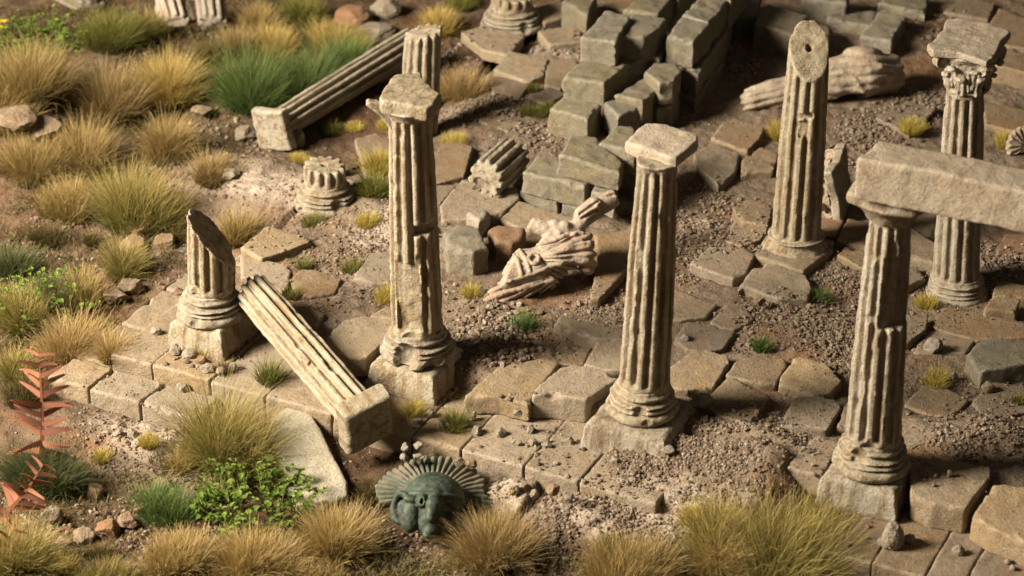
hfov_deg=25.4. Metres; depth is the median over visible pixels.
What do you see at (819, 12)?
wall block
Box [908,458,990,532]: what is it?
paving slab
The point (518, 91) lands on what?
paving slab
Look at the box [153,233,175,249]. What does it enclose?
rock
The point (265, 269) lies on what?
paving slab
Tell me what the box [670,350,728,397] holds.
paving slab
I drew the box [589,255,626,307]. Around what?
paving slab
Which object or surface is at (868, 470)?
stone column
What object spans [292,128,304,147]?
pebble
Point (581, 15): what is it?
wall block
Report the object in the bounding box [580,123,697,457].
stone column
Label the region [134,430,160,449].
moss tuft
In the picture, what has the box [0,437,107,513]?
grass tuft
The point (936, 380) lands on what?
moss tuft
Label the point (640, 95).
wall block
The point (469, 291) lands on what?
moss tuft
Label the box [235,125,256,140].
rock
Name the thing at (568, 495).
pebble
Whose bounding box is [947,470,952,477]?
pebble
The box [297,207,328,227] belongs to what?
moss tuft
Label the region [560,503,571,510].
pebble
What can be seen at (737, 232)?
paving slab
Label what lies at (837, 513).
grass tuft
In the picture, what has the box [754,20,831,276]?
stone column
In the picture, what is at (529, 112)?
moss tuft
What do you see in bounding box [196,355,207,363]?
pebble
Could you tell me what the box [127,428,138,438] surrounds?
pebble
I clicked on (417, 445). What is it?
pebble
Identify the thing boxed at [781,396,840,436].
paving slab
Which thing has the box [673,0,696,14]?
wall block
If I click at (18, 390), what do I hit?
grass tuft
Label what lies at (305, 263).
moss tuft
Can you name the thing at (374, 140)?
paving slab
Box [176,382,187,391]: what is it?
pebble
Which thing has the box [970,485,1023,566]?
paving slab
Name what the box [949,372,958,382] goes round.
pebble
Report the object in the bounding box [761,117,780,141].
moss tuft
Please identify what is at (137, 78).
grass tuft
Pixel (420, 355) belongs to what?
stone column
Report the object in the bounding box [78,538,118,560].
grass tuft
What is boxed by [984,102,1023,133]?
paving slab
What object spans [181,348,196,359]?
pebble
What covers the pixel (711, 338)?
paving slab
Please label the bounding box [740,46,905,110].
statue
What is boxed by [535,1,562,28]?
paving slab
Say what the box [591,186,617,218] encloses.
wall block
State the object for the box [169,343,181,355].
pebble
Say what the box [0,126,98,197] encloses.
grass tuft
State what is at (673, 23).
wall block
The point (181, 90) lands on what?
grass tuft
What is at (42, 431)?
fern
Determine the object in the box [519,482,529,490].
pebble
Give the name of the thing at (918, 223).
paving slab
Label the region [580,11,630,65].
wall block
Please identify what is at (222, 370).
pebble
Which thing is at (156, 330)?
pebble
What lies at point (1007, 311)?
paving slab
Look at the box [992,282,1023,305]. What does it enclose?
paving slab
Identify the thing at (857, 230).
paving slab
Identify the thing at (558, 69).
paving slab
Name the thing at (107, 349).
grass tuft
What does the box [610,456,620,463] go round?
pebble
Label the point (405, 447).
pebble
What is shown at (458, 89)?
grass tuft
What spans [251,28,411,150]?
fallen column
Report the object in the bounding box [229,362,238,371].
pebble
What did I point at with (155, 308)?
step block
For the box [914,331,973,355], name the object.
paving slab
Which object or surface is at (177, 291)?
pebble
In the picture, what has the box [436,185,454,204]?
paving slab
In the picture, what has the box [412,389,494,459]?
step block
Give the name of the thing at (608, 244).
paving slab
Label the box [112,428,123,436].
pebble
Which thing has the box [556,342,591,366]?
paving slab
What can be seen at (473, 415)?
pebble
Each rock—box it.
[0,105,36,132]
[24,115,61,142]
[40,505,63,526]
[73,527,95,543]
[95,518,120,537]
[102,286,129,304]
[116,511,137,528]
[117,278,143,293]
[119,233,147,251]
[129,220,156,238]
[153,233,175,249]
[183,0,196,23]
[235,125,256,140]
[335,4,372,28]
[349,22,395,43]
[370,0,401,18]
[488,225,525,262]
[512,559,535,571]
[689,392,713,409]
[881,521,903,550]
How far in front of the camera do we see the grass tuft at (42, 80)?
36.62 m
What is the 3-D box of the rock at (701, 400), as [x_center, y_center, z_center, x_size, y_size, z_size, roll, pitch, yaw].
[2.379,1.443,28.585,0.312,0.209,0.224,-5,29,-10]
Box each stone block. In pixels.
[442,225,488,275]
[964,337,1023,387]
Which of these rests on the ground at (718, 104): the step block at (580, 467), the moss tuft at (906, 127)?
the step block at (580, 467)
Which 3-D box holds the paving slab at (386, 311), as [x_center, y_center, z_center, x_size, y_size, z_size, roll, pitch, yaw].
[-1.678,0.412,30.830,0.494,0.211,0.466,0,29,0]
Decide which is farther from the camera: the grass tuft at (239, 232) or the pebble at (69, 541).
the grass tuft at (239, 232)
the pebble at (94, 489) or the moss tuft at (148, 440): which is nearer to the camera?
the pebble at (94, 489)
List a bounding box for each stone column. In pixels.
[365,72,462,405]
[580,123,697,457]
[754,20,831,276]
[815,181,924,521]
[924,18,1010,306]
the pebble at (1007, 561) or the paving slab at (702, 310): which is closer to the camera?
the pebble at (1007, 561)
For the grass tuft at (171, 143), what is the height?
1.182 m
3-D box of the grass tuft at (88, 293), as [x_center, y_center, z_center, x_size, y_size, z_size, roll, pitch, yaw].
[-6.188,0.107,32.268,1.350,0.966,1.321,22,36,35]
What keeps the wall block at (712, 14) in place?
on the wall block at (726, 32)
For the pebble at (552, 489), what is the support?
on the ground at (718, 104)
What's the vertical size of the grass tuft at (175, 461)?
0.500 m
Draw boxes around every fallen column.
[238,274,392,454]
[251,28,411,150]
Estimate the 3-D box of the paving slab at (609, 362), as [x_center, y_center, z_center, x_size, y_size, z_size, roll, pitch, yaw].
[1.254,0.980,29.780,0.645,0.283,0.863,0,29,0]
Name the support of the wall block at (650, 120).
on the ground at (718, 104)
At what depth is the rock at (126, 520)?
27.50 m
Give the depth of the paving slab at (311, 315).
30.84 m
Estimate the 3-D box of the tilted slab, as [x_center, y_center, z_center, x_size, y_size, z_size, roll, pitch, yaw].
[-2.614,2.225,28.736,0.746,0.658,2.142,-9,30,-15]
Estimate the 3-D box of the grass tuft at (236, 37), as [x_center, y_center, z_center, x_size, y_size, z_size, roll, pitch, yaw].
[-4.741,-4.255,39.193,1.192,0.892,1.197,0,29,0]
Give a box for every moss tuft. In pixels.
[44,548,82,575]
[89,445,113,463]
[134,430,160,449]
[193,345,212,357]
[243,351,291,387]
[280,281,304,300]
[287,150,311,164]
[287,252,314,269]
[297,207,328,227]
[319,119,346,136]
[337,252,369,275]
[343,120,364,132]
[349,142,388,176]
[349,165,388,202]
[353,208,382,228]
[371,280,390,304]
[376,117,388,131]
[392,394,431,419]
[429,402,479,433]
[438,129,468,144]
[439,0,478,13]
[455,278,482,300]
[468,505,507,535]
[512,100,546,118]
[525,82,541,92]
[537,100,553,114]
[586,532,625,559]
[667,497,705,532]
[747,510,776,535]
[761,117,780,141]
[895,115,927,135]
[911,292,939,309]
[917,357,959,390]
[922,220,935,242]
[993,129,1011,150]
[1010,393,1023,405]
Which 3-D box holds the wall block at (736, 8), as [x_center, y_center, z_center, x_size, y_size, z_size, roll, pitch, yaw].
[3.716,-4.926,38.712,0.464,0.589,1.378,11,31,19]
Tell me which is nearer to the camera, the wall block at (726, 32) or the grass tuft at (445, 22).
the wall block at (726, 32)
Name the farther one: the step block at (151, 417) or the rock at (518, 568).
the step block at (151, 417)
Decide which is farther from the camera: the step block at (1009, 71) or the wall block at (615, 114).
the step block at (1009, 71)
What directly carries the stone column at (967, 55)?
on the ground at (718, 104)
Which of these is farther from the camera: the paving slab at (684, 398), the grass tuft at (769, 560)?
the paving slab at (684, 398)
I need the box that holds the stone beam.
[854,141,1023,232]
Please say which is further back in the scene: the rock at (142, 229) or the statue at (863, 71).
the statue at (863, 71)
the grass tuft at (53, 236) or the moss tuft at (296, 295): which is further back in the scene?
the grass tuft at (53, 236)
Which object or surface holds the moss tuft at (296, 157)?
on the ground at (718, 104)
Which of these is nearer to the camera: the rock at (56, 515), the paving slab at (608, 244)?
the rock at (56, 515)
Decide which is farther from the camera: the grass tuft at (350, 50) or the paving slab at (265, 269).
the grass tuft at (350, 50)
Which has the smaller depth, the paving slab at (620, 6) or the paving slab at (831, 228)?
the paving slab at (831, 228)
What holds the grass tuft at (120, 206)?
on the ground at (718, 104)
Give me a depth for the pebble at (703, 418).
28.35 m
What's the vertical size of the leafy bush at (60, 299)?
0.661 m
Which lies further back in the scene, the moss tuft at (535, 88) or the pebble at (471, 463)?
the moss tuft at (535, 88)
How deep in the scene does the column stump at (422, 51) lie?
35.37 m
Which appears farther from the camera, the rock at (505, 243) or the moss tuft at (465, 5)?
the moss tuft at (465, 5)
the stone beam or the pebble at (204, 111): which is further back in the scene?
the pebble at (204, 111)
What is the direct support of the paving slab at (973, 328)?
on the ground at (718, 104)
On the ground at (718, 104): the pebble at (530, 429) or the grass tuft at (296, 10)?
the grass tuft at (296, 10)
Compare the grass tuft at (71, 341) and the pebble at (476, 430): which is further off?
the grass tuft at (71, 341)
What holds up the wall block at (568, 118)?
on the ground at (718, 104)
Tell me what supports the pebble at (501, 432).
on the step block at (493, 465)
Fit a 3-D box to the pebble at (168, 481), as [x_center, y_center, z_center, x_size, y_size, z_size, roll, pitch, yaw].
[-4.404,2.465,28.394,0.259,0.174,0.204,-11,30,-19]
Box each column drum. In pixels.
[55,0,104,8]
[155,0,189,26]
[195,0,227,28]
[468,138,529,197]
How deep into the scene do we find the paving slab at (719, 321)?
30.63 m
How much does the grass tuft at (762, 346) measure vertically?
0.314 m
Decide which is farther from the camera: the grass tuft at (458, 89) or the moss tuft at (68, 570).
the grass tuft at (458, 89)
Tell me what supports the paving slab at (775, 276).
on the ground at (718, 104)
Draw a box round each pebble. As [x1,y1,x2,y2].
[55,536,73,545]
[68,486,80,495]
[87,483,103,499]
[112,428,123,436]
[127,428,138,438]
[132,502,147,516]
[150,325,161,335]
[152,477,171,490]
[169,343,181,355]
[173,287,182,295]
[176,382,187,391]
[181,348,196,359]
[191,105,212,116]
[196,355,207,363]
[199,363,213,372]
[216,366,226,375]
[222,168,239,180]
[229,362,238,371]
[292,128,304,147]
[400,453,407,461]
[401,442,408,451]
[413,417,422,424]
[413,441,422,449]
[413,453,424,461]
[426,409,436,417]
[455,457,464,466]
[466,457,476,468]
[469,411,476,420]
[471,425,481,436]
[496,427,506,436]
[509,485,518,492]
[509,490,515,495]
[513,409,521,416]
[515,440,522,445]
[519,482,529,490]
[526,425,533,433]
[529,437,537,446]
[530,489,538,498]
[541,441,552,447]
[546,483,559,495]
[547,498,553,505]
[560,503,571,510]
[562,490,574,500]
[565,437,573,444]
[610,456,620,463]
[661,445,674,454]
[680,334,690,341]
[699,415,707,421]
[754,296,764,306]
[904,533,914,543]
[923,337,943,353]
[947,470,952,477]
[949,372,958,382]
[952,544,964,555]
[981,381,995,393]
[1004,558,1010,564]
[1009,564,1017,570]
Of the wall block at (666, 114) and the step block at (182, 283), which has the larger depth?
the wall block at (666, 114)
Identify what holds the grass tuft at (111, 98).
on the ground at (718, 104)
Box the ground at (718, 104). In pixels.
[0,0,1023,575]
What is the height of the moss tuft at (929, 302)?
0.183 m
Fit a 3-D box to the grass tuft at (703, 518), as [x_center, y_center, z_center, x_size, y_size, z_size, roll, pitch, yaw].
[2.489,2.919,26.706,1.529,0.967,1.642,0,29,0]
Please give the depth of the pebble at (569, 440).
28.40 m
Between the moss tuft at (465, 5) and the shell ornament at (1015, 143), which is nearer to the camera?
the shell ornament at (1015, 143)
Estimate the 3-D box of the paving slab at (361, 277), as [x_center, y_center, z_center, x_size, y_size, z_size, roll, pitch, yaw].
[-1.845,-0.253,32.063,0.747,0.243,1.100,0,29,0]
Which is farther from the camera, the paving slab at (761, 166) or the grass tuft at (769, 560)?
the paving slab at (761, 166)
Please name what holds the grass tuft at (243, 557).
on the ground at (718, 104)
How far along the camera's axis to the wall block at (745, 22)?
39.44 m
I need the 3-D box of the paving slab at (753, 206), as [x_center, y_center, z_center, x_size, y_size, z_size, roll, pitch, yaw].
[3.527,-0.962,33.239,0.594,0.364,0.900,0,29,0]
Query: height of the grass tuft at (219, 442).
1.661 m
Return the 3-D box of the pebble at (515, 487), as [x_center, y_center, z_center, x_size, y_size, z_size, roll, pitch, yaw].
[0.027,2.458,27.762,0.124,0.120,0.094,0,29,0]
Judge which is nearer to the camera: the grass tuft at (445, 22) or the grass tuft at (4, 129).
the grass tuft at (4, 129)
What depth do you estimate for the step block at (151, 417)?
29.67 m
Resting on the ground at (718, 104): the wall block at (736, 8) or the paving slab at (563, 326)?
the paving slab at (563, 326)
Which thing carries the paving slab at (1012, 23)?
on the ground at (718, 104)
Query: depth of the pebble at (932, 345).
29.91 m
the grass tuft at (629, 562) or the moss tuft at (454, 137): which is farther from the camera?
the moss tuft at (454, 137)
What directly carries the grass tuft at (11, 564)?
on the ground at (718, 104)
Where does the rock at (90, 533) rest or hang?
on the ground at (718, 104)
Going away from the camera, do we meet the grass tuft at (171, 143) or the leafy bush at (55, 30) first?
the grass tuft at (171, 143)
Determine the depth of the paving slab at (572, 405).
28.88 m
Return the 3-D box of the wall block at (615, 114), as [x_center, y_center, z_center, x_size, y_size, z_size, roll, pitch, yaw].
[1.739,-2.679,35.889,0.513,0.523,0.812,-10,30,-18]
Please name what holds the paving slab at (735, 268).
on the ground at (718, 104)
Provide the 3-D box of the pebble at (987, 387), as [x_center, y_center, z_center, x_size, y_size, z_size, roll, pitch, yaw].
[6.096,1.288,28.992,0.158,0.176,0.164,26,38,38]
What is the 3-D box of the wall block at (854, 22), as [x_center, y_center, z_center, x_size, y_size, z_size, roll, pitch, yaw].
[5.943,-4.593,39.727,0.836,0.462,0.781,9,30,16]
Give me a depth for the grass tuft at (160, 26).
39.57 m
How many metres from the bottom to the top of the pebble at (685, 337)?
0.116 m
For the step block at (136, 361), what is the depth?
30.48 m
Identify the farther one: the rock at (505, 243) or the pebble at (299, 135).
the pebble at (299, 135)
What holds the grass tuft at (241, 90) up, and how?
on the ground at (718, 104)
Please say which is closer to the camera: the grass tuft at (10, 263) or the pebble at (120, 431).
the pebble at (120, 431)
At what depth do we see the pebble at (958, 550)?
26.30 m
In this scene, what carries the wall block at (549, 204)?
on the ground at (718, 104)
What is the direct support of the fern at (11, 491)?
on the ground at (718, 104)
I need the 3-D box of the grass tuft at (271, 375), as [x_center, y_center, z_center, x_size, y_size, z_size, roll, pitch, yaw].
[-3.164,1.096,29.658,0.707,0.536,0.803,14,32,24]
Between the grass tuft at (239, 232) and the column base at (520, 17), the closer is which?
the grass tuft at (239, 232)
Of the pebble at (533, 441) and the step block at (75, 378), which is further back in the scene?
the step block at (75, 378)
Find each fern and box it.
[0,455,56,529]
[0,521,26,557]
[7,348,77,460]
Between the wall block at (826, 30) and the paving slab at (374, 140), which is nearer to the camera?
the paving slab at (374, 140)
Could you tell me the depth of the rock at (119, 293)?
32.33 m
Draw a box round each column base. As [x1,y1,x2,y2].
[294,156,354,218]
[480,0,542,36]
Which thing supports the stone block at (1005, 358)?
on the ground at (718, 104)
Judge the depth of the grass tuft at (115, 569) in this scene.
26.59 m
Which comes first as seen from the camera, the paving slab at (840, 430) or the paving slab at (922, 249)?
the paving slab at (840, 430)
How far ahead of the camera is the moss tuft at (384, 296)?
31.18 m
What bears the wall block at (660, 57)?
on the wall block
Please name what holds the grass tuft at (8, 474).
on the ground at (718, 104)
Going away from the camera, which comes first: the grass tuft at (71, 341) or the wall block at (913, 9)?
the grass tuft at (71, 341)
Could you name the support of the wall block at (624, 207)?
on the ground at (718, 104)
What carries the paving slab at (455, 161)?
on the ground at (718, 104)
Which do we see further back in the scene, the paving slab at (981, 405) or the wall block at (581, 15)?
the wall block at (581, 15)
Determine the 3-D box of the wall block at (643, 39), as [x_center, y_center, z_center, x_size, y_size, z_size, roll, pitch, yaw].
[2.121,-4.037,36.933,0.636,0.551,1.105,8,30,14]
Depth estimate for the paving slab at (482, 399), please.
29.03 m
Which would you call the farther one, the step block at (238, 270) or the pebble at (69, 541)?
the step block at (238, 270)
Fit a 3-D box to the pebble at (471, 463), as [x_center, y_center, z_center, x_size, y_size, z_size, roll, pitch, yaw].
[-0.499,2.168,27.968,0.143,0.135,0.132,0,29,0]
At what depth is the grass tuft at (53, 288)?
32.21 m
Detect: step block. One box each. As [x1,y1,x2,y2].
[48,359,111,404]
[78,326,139,373]
[90,371,163,420]
[111,306,177,379]
[122,291,179,331]
[142,385,218,430]
[153,333,262,395]
[166,274,187,295]
[211,337,292,416]
[235,255,240,266]
[235,266,240,277]
[266,371,367,435]
[333,385,458,454]
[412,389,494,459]
[462,414,563,477]
[525,421,601,494]
[580,456,663,514]
[821,506,905,575]
[871,507,951,575]
[927,522,984,575]
[970,550,1023,575]
[992,50,1023,88]
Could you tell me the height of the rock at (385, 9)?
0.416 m
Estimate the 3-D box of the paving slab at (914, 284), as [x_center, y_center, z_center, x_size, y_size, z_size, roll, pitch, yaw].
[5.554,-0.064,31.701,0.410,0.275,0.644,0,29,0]
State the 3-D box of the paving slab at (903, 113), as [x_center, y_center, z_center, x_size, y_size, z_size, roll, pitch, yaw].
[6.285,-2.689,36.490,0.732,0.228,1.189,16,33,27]
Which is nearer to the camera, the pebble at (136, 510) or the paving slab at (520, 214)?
the pebble at (136, 510)
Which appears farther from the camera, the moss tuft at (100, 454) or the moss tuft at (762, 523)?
the moss tuft at (100, 454)
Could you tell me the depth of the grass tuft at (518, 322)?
30.39 m
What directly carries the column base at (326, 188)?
on the ground at (718, 104)
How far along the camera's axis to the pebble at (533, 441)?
28.37 m
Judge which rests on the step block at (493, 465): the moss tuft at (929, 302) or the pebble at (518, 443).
the pebble at (518, 443)
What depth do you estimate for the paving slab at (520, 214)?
33.21 m
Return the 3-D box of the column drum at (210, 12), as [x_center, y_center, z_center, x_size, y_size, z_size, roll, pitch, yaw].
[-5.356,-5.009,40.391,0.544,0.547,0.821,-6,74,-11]
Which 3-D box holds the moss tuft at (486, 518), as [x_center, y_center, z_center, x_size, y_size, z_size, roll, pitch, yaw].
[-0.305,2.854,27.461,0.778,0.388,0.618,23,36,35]
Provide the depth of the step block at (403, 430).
28.86 m
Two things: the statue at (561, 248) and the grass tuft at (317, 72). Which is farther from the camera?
the grass tuft at (317, 72)
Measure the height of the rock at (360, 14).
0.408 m
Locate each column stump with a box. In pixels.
[168,208,257,361]
[402,23,441,135]
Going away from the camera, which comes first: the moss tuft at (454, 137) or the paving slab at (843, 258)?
the paving slab at (843, 258)
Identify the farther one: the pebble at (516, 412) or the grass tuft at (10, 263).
the grass tuft at (10, 263)
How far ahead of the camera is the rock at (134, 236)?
33.73 m
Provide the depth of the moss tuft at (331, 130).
36.92 m
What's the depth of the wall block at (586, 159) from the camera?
33.17 m
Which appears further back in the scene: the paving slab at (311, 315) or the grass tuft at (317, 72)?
the grass tuft at (317, 72)
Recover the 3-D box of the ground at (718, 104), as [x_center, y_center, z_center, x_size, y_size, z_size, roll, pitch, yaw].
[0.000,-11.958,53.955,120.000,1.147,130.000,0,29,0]
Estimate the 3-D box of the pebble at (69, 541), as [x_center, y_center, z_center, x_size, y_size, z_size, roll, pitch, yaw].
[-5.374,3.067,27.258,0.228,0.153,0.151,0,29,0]
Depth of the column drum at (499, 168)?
33.77 m
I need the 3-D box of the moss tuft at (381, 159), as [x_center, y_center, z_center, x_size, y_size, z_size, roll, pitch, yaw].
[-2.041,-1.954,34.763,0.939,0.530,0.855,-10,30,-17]
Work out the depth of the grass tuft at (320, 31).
39.73 m
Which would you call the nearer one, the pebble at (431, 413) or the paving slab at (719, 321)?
the pebble at (431, 413)
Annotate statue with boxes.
[483,190,618,301]
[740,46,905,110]
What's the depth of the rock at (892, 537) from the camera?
26.34 m
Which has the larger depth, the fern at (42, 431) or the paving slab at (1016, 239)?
the paving slab at (1016, 239)
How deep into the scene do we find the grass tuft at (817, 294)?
31.24 m
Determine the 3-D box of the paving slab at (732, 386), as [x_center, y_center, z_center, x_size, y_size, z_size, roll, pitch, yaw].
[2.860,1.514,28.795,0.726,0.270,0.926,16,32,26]
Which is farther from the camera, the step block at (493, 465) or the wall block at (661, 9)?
the wall block at (661, 9)
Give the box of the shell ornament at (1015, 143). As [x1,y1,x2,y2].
[1005,126,1023,154]
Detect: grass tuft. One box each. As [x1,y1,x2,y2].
[0,25,103,115]
[0,83,52,142]
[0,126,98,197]
[0,233,50,281]
[0,274,58,344]
[0,337,44,382]
[0,364,51,410]
[0,436,77,499]
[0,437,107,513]
[0,502,89,575]
[15,215,75,249]
[15,265,78,320]
[16,301,133,369]
[24,169,96,227]
[36,103,141,181]
[39,258,118,317]
[47,144,208,254]
[56,51,183,133]
[67,1,157,66]
[67,551,141,575]
[77,228,103,248]
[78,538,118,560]
[81,224,164,289]
[82,325,146,371]
[114,55,171,116]
[116,472,199,531]
[117,98,222,172]
[118,40,222,120]
[122,358,317,499]
[123,516,230,575]
[130,0,177,41]
[154,221,186,243]
[154,434,200,480]
[181,144,251,197]
[184,36,239,69]
[185,32,315,135]
[199,516,320,575]
[207,195,290,248]
[209,17,265,58]
[212,357,241,378]
[222,0,299,34]
[239,15,303,60]
[254,31,372,109]
[268,553,352,575]
[270,0,331,32]
[276,487,402,575]
[293,13,377,55]
[310,22,384,70]
[349,474,378,506]
[411,0,467,42]
[411,493,560,575]
[440,64,505,110]
[503,305,546,332]
[569,516,699,575]
[652,465,883,575]
[661,486,771,575]
[667,519,772,575]
[746,334,780,353]
[762,492,884,575]
[786,485,869,541]
[809,286,836,304]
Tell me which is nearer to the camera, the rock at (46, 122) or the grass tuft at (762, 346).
the grass tuft at (762, 346)
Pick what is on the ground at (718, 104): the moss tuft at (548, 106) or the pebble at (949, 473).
the moss tuft at (548, 106)
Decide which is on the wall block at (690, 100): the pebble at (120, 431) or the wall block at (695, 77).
the wall block at (695, 77)
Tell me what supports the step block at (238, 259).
on the ground at (718, 104)
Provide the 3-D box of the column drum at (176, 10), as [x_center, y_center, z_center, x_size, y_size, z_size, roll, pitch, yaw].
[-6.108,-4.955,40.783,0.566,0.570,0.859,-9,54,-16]
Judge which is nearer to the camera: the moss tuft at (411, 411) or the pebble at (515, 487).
the pebble at (515, 487)
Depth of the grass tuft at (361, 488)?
28.14 m
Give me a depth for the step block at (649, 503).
27.52 m
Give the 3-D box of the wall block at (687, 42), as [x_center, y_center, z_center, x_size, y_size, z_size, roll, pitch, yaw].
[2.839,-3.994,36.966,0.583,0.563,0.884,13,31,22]
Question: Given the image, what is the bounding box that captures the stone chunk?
[466,209,489,234]
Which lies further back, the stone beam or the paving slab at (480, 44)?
the paving slab at (480, 44)
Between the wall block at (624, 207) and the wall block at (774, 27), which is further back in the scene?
the wall block at (774, 27)
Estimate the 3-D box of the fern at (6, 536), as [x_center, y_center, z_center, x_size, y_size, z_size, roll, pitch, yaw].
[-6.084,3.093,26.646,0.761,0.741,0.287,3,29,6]
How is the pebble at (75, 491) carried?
on the ground at (718, 104)
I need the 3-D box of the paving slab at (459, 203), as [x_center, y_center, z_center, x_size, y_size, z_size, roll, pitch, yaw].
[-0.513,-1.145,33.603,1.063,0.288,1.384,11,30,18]
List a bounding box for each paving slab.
[240,254,290,295]
[241,226,311,261]
[288,300,324,328]
[290,269,341,299]
[324,316,391,376]
[353,250,390,287]
[355,133,388,178]
[370,307,390,319]
[434,142,472,184]
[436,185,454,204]
[440,180,519,225]
[461,25,523,63]
[464,359,558,420]
[470,113,523,132]
[487,74,529,99]
[494,51,547,85]
[500,201,572,238]
[528,87,563,105]
[531,366,616,422]
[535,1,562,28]
[538,26,581,49]
[544,58,577,92]
[554,316,622,349]
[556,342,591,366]
[584,342,621,378]
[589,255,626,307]
[594,229,630,264]
[602,0,637,13]
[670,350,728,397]
[672,289,716,324]
[674,322,734,353]
[675,395,690,400]
[690,246,754,286]
[693,144,739,191]
[702,378,769,421]
[710,304,753,332]
[711,119,763,157]
[725,354,786,391]
[726,221,763,247]
[731,199,771,236]
[738,264,810,305]
[740,147,777,180]
[778,357,840,399]
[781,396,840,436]
[787,435,836,495]
[821,217,843,241]
[824,239,833,253]
[836,219,868,251]
[836,402,847,434]
[837,247,864,272]
[876,101,937,138]
[902,414,924,449]
[904,385,967,417]
[906,316,927,349]
[908,266,924,293]
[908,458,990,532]
[910,227,933,272]
[911,216,935,239]
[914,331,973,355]
[931,308,1023,343]
[943,0,994,22]
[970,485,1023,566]
[972,382,1023,416]
[983,297,1019,319]
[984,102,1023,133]
[990,9,1023,53]
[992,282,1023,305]
[995,234,1023,255]
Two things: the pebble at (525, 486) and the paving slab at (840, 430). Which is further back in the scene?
the paving slab at (840, 430)
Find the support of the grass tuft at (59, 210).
on the ground at (718, 104)
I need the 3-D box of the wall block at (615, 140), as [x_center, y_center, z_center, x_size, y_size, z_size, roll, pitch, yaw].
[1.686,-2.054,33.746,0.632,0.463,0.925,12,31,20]
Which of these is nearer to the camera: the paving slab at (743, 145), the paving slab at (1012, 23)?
the paving slab at (743, 145)
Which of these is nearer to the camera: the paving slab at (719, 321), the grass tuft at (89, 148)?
the paving slab at (719, 321)
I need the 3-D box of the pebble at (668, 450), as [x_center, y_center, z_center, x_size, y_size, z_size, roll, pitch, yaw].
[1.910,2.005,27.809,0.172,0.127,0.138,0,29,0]
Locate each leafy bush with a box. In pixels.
[0,4,87,65]
[0,263,100,331]
[184,455,327,536]
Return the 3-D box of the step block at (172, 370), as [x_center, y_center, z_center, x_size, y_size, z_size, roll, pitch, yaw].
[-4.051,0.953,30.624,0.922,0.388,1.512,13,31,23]
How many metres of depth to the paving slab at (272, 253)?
32.46 m
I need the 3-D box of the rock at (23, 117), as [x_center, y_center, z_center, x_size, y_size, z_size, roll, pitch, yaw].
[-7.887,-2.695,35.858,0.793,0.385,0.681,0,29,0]
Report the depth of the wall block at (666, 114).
36.15 m
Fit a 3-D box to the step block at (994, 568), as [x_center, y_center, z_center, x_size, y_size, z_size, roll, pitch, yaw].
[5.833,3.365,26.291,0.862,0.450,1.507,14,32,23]
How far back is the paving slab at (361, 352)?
29.91 m
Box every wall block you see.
[520,190,561,213]
[522,156,589,206]
[547,98,601,139]
[557,135,623,190]
[561,0,597,34]
[562,61,628,106]
[562,204,577,217]
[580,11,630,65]
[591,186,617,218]
[599,126,636,174]
[602,97,639,133]
[614,79,656,122]
[615,190,633,217]
[617,59,648,86]
[619,14,666,62]
[619,166,636,196]
[623,0,673,25]
[636,115,653,130]
[644,62,680,104]
[649,35,668,67]
[653,95,679,126]
[666,4,692,34]
[666,18,710,67]
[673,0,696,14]
[677,34,725,94]
[678,60,723,111]
[682,0,727,48]
[720,25,732,60]
[725,0,751,28]
[732,0,761,38]
[753,5,807,57]
[800,0,848,25]
[819,25,829,43]
[826,9,876,33]
[860,10,905,53]
[877,0,926,20]
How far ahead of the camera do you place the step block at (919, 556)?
26.36 m
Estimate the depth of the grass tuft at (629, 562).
26.49 m
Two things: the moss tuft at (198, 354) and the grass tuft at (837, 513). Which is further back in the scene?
the moss tuft at (198, 354)
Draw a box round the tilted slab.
[268,408,347,512]
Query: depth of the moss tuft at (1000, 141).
35.57 m
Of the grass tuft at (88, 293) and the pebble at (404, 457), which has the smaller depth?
the pebble at (404, 457)
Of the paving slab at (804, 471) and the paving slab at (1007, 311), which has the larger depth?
the paving slab at (1007, 311)
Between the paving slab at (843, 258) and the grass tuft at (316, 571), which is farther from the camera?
the paving slab at (843, 258)
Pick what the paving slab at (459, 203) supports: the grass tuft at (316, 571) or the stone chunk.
the stone chunk
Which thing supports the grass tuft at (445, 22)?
on the ground at (718, 104)
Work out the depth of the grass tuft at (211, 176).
34.90 m
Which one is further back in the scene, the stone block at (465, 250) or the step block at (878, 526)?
the stone block at (465, 250)
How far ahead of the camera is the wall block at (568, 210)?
33.47 m
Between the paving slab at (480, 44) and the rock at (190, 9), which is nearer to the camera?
the paving slab at (480, 44)
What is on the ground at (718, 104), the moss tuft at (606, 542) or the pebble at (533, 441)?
the moss tuft at (606, 542)
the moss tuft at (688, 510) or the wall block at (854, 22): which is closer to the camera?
the moss tuft at (688, 510)
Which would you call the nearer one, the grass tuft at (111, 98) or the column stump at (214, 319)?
the column stump at (214, 319)
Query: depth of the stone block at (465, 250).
31.87 m
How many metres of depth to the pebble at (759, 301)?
30.80 m
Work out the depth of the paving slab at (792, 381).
29.11 m
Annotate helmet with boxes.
[375,455,491,538]
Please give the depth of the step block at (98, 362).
30.89 m
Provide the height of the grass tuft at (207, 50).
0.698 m
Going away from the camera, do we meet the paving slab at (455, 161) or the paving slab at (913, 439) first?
the paving slab at (913, 439)

